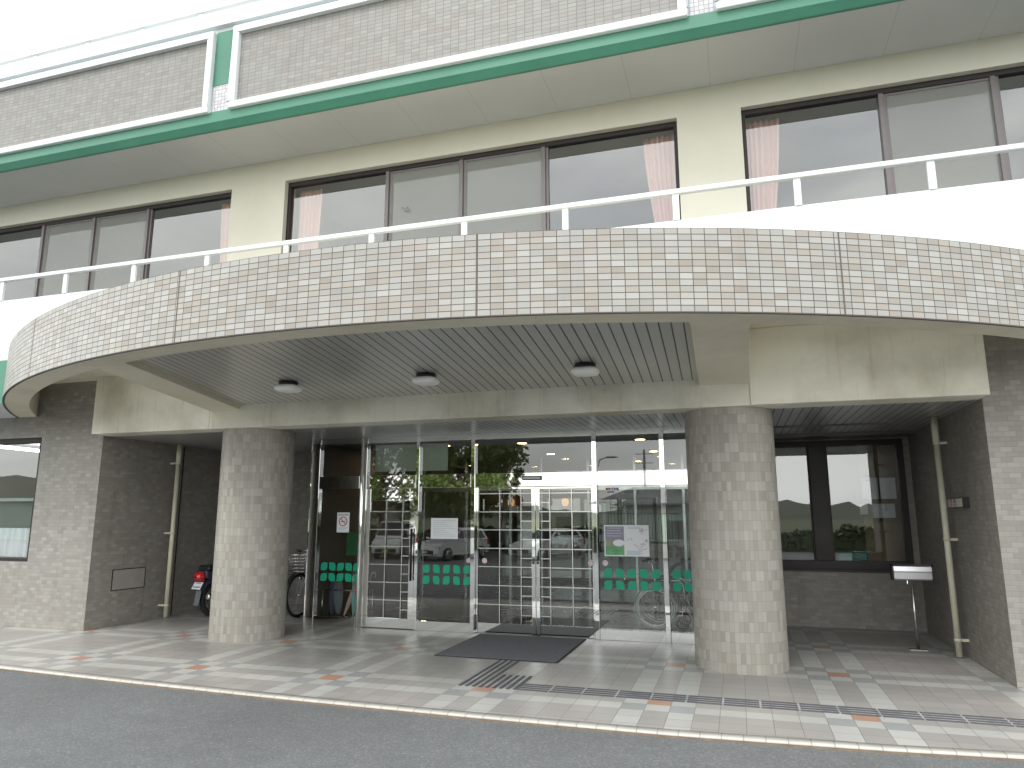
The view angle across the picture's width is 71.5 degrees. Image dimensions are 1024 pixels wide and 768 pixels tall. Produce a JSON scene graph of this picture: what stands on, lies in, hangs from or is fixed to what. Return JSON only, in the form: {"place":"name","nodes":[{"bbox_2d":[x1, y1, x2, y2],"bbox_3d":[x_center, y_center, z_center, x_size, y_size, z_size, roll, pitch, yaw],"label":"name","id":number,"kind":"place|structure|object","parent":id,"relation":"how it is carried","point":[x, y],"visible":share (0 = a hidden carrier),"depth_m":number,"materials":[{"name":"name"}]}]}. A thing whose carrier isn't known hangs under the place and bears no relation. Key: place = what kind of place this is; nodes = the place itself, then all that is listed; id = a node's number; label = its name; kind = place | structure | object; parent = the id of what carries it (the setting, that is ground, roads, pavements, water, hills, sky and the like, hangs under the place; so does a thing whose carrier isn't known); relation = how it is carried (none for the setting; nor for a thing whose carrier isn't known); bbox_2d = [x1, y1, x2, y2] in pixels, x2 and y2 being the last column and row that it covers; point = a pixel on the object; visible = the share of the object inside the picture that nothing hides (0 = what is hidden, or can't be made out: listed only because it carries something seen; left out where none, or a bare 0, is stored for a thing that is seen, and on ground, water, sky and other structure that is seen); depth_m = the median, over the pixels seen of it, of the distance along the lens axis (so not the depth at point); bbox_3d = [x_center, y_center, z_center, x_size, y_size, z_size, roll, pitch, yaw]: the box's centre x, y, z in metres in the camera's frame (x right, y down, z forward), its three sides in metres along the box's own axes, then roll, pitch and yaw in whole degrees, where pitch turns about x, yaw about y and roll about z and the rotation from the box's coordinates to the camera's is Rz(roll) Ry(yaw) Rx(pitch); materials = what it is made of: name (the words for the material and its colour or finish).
{"place":"outdoors","nodes":[
{"label":"outdoors","id":0,"kind":"place"},
{"bbox_2d":[0,0,309,75],"label":"sky","id":1,"kind":"structure","parent":0,"point":[26,26],"materials":[{"name":"white"}]},
{"bbox_2d":[0,604,1023,751],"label":"tiled plaza","id":2,"kind":"structure","parent":0,"point":[875,669],"depth_m":7.01,"materials":[{"name":"tile"}]},
{"bbox_2d":[191,564,212,616],"bbox_3d":[-4.468,3.142,11.704,0.760,1.178,1.858,-5,-11,23],"label":"motorbike","id":3,"kind":"object","parent":2,"relation":"on","point":[205,572],"visible":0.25,"depth_m":10.94,"materials":[{"name":"black metal"}]},
{"bbox_2d":[286,549,306,617],"bbox_3d":[-3.158,3.205,11.586,0.616,1.012,1.782,-3,-11,17],"label":"bicycle","id":4,"kind":"object","parent":2,"relation":"on","point":[293,577],"visible":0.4,"depth_m":11.02,"materials":[{"name":"black rubber"}]},
{"bbox_2d":[434,634,585,662],"bbox_3d":[0.033,3.146,8.518,1.430,0.011,1.540,-3,-11,17],"label":"door mat","id":5,"kind":"object","parent":2,"relation":"on","point":[523,648],"depth_m":8.37,"materials":[{"name":"rubber"}]},
{"bbox_2d":[0,0,1023,687],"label":"public building","id":6,"kind":"structure","parent":2,"relation":"on","point":[768,254],"depth_m":8.52,"materials":[{"name":"tile"}]},
{"bbox_2d":[0,445,38,451],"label":"tube lamp","id":7,"kind":"object","parent":6,"relation":"attached to","point":[18,448],"visible":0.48,"depth_m":13.22,"materials":[{"name":"white"}]},
{"bbox_2d":[0,438,41,561],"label":"window","id":8,"kind":"structure","parent":6,"relation":"in","point":[14,542],"depth_m":10.65,"materials":[{"name":"brown metal"}]},
{"bbox_2d":[0,192,231,296],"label":"window","id":9,"kind":"structure","parent":6,"relation":"in","point":[150,210],"depth_m":10.79,"materials":[{"name":"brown metal"}]},
{"bbox_2d":[158,444,181,617],"bbox_3d":[-5.390,2.283,11.207,0.185,2.670,0.080,-3,-11,17],"label":"drainpipe","id":10,"kind":"object","parent":6,"relation":"attached to","point":[172,528],"visible":1,"depth_m":11.17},
{"bbox_2d":[274,380,301,392],"bbox_3d":[-2.506,0.035,7.964,0.272,0.112,0.272,-3,-11,17],"label":"ceiling lamp","id":11,"kind":"object","parent":6,"relation":"attached to","point":[285,386],"visible":1,"depth_m":7.87,"materials":[{"name":"white plastic"}]},
{"bbox_2d":[321,588,372,616],"bbox_3d":[-2.465,3.301,10.622,0.760,0.466,0.260,-3,-11,17],"label":"umbrella stand","id":12,"kind":"object","parent":6,"relation":"on","point":[347,589],"visible":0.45,"depth_m":10.61,"materials":[{"name":"metal"}]},
{"bbox_2d":[329,565,336,615],"bbox_3d":[-2.690,3.126,10.715,0.149,0.783,0.120,-1,-10,17],"label":"umbrella","id":13,"kind":"object","parent":12,"relation":"in","point":[331,602],"visible":0.63,"depth_m":10.65,"materials":[{"name":"blue fabric"}]},
{"bbox_2d":[334,571,343,615],"bbox_3d":[-2.615,3.116,10.714,0.177,0.803,0.151,-6,-12,16],"label":"umbrella","id":14,"kind":"object","parent":12,"relation":"in","point":[338,599],"visible":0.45,"depth_m":10.65,"materials":[{"name":"grey fabric"}]},
{"bbox_2d":[343,583,355,615],"bbox_3d":[-2.383,3.184,10.585,0.119,0.683,0.070,20,-4,20],"label":"umbrella","id":15,"kind":"object","parent":12,"relation":"in","point":[348,603],"visible":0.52,"depth_m":10.57,"materials":[{"name":"beige fabric"}]},
{"bbox_2d":[351,571,355,616],"bbox_3d":[-2.335,3.096,10.608,0.131,0.803,0.090,-2,-11,17],"label":"umbrella","id":16,"kind":"object","parent":12,"relation":"in","point":[353,600],"visible":0.38,"depth_m":10.56,"materials":[{"name":"teal fabric"}]},
{"bbox_2d":[343,532,357,616],"bbox_3d":[-2.496,2.980,11.159,0.280,1.300,0.280,-3,-11,17],"label":"standing board","id":17,"kind":"object","parent":6,"relation":"in","point":[352,544],"visible":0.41,"depth_m":11.23,"materials":[{"name":"metal"}]},
{"bbox_2d":[375,443,447,471],"bbox_3d":[-1.504,1.099,10.614,1.180,0.400,0.020,-3,-11,17],"label":"roller blind","id":18,"kind":"object","parent":6,"relation":"hanging from","point":[394,458],"visible":1,"depth_m":10.62,"materials":[{"name":"grey"}]},
{"bbox_2d":[411,372,439,385],"bbox_3d":[-0.910,-0.048,7.514,0.272,0.112,0.272,-3,-11,17],"label":"ceiling lamp","id":19,"kind":"object","parent":6,"relation":"attached to","point":[425,379],"visible":1,"depth_m":7.42,"materials":[{"name":"white plastic"}]},
{"bbox_2d":[285,121,680,251],"bbox_3d":[-0.555,-1.892,9.077,5.313,2.125,0.245,-3,-11,17],"label":"window","id":20,"kind":"structure","parent":6,"relation":"in","point":[660,154],"depth_m":8.95,"materials":[{"name":"brown metal"}]},
{"bbox_2d":[303,426,694,644],"bbox_3d":[-0.109,1.997,9.649,6.090,2.683,0.158,-3,-11,17],"label":"glass entrance","id":21,"kind":"object","parent":6,"relation":"attached to","point":[404,487],"visible":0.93,"depth_m":9.74,"materials":[{"name":"silver metal"}]},
{"bbox_2d":[337,512,349,531],"bbox_3d":[-2.475,2.028,10.417,0.204,0.286,0.013,-3,-11,17],"label":"no smoking notice","id":22,"kind":"object","parent":21,"relation":"attached to","point":[342,522],"visible":1,"depth_m":10.42,"materials":[{"name":"white paper"}]},
{"bbox_2d":[362,488,415,628],"bbox_3d":[-1.742,2.450,10.063,0.786,1.924,0.115,-3,-11,17],"label":"swing door","id":23,"kind":"structure","parent":21,"relation":"in","point":[395,494],"depth_m":10.07,"materials":[{"name":"silver metal"}]},
{"bbox_2d":[431,518,457,538],"bbox_3d":[-0.946,2.018,9.934,0.406,0.284,0.002,-3,-11,17],"label":"paper notice","id":24,"kind":"object","parent":21,"relation":"attached to","point":[444,528],"visible":1,"depth_m":9.93,"materials":[{"name":"white paper"}]},
{"bbox_2d":[475,487,536,635],"bbox_3d":[-0.084,2.369,9.611,0.855,1.931,0.068,-3,-11,17],"label":"sliding door","id":25,"kind":"structure","parent":21,"relation":"in","point":[481,627],"depth_m":9.54,"materials":[{"name":"silver metal"}]},
{"bbox_2d":[523,477,539,478],"bbox_3d":[0.263,1.268,9.598,0.240,0.030,0.002,-3,-11,17],"label":"sensor window","id":26,"kind":"structure","parent":21,"relation":"in","point":[523,477],"depth_m":9.60,"materials":[{"name":"grey plastic"}]},
{"bbox_2d":[536,486,594,638],"bbox_3d":[0.702,2.324,9.370,0.781,1.931,0.068,-3,-11,17],"label":"sliding door","id":27,"kind":"structure","parent":21,"relation":"in","point":[573,631],"depth_m":9.35,"materials":[{"name":"silver metal"}]},
{"bbox_2d":[604,525,649,556],"bbox_3d":[1.474,2.019,9.162,0.576,0.394,0.007,-3,-11,17],"label":"poster","id":28,"kind":"object","parent":21,"relation":"attached to","point":[626,540],"visible":1,"depth_m":9.16,"materials":[{"name":"white paper"}]},
{"bbox_2d":[522,522,531,622],"bbox_3d":[0.296,2.811,10.728,0.300,1.470,0.300,-3,-11,17],"label":"notice stand","id":29,"kind":"object","parent":6,"relation":"on","point":[526,534],"visible":0.42,"depth_m":10.82,"materials":[{"name":"silver metal"}]},
{"bbox_2d":[420,453,689,606],"bbox_3d":[1.002,2.650,13.069,5.950,2.627,0.080,-3,-11,17],"label":"door frame","id":30,"kind":"object","parent":6,"relation":"on","point":[634,488],"visible":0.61,"depth_m":13.14,"materials":[{"name":"metal"}]},
{"bbox_2d":[562,498,568,505],"bbox_3d":[1.383,3.070,18.470,0.180,0.200,0.189,-3,-11,17],"label":"wall lamp","id":31,"kind":"object","parent":6,"relation":"attached to","point":[565,501],"visible":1,"depth_m":18.40,"materials":[{"name":"beige"}]},
{"bbox_2d":[571,362,599,376],"bbox_3d":[0.723,-0.137,7.032,0.272,0.112,0.272,-3,-11,17],"label":"ceiling lamp","id":32,"kind":"object","parent":6,"relation":"attached to","point":[585,369],"visible":1,"depth_m":6.94,"materials":[{"name":"white plastic"}]},
{"bbox_2d":[634,558,693,630],"bbox_3d":[2.228,2.953,10.034,0.959,0.934,0.632,-3,-11,17],"label":"wheelchair","id":33,"kind":"object","parent":6,"relation":"in","point":[675,598],"visible":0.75,"depth_m":9.86,"materials":[{"name":"grey metal"}]},
{"bbox_2d":[774,438,913,572],"bbox_3d":[4.691,1.736,10.204,1.815,1.852,0.120,-3,-11,17],"label":"window","id":34,"kind":"structure","parent":6,"relation":"in","point":[816,451],"depth_m":10.17,"materials":[{"name":"brown metal"}]},
{"bbox_2d":[859,504,867,513],"bbox_3d":[5.032,1.792,10.169,0.104,0.145,0.004,-3,-11,17],"label":"paper sheet","id":35,"kind":"object","parent":6,"relation":"attached to","point":[863,508],"visible":1,"depth_m":10.17,"materials":[{"name":"white paper"}]},
{"bbox_2d":[861,478,878,498],"bbox_3d":[5.130,1.497,10.192,0.210,0.303,0.004,-3,-11,17],"label":"paper sheet","id":36,"kind":"object","parent":6,"relation":"attached to","point":[869,488],"visible":1,"depth_m":10.19,"materials":[{"name":"white paper"}]},
{"bbox_2d":[741,66,1023,211],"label":"window","id":37,"kind":"structure","parent":6,"relation":"in","point":[760,139],"depth_m":7.87,"materials":[{"name":"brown metal"}]},
{"bbox_2d":[872,504,895,517],"bbox_3d":[5.276,1.799,10.090,0.288,0.197,0.004,-3,-11,17],"label":"paper sheet","id":38,"kind":"object","parent":6,"relation":"attached to","point":[883,510],"visible":1,"depth_m":10.09,"materials":[{"name":"white paper"}]},
{"bbox_2d":[879,478,896,498],"bbox_3d":[5.351,1.484,10.124,0.205,0.297,0.004,-3,-11,17],"label":"paper sheet","id":39,"kind":"object","parent":6,"relation":"attached to","point":[887,488],"visible":1,"depth_m":10.12,"materials":[{"name":"white paper"}]},
{"bbox_2d":[930,417,968,657],"bbox_3d":[4.972,1.698,8.081,0.147,2.670,0.080,-3,-11,17],"label":"drainpipe","id":40,"kind":"object","parent":6,"relation":"attached to","point":[947,539],"visible":1,"depth_m":8.06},
{"bbox_2d":[947,497,969,507],"bbox_3d":[4.939,1.318,7.873,0.051,0.112,0.660,-3,-11,17],"label":"wall sign","id":41,"kind":"object","parent":6,"relation":"attached to","point":[962,502],"visible":1,"depth_m":7.76,"materials":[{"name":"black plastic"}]},
{"bbox_2d":[458,660,1023,727],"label":"tactile paving","id":42,"kind":"structure","parent":2,"relation":"on","point":[734,701],"depth_m":6.01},
{"bbox_2d":[890,564,934,650],"bbox_3d":[4.761,2.628,8.398,0.444,0.976,0.140,-3,-11,17],"label":"ashtray stand","id":43,"kind":"object","parent":2,"relation":"on","point":[910,572],"visible":1,"depth_m":8.40,"materials":[{"name":"metal"}]},
{"bbox_2d":[0,670,1023,767],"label":"asphalt lot","id":44,"kind":"structure","parent":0,"point":[46,721],"depth_m":5.08,"materials":[{"name":"grey asphalt"}]},
{"bbox_2d":[0,664,1023,761],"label":"kerb","id":45,"kind":"structure","parent":44,"relation":"on","point":[817,743],"depth_m":5.40,"materials":[{"name":"beige concrete"}]},
{"bbox_2d":[836,552,867,560],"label":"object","id":46,"kind":"object","parent":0,"point":[857,556],"visible":0.94,"depth_m":10.28,"materials":[{"name":"teal plastic"}]}
]}

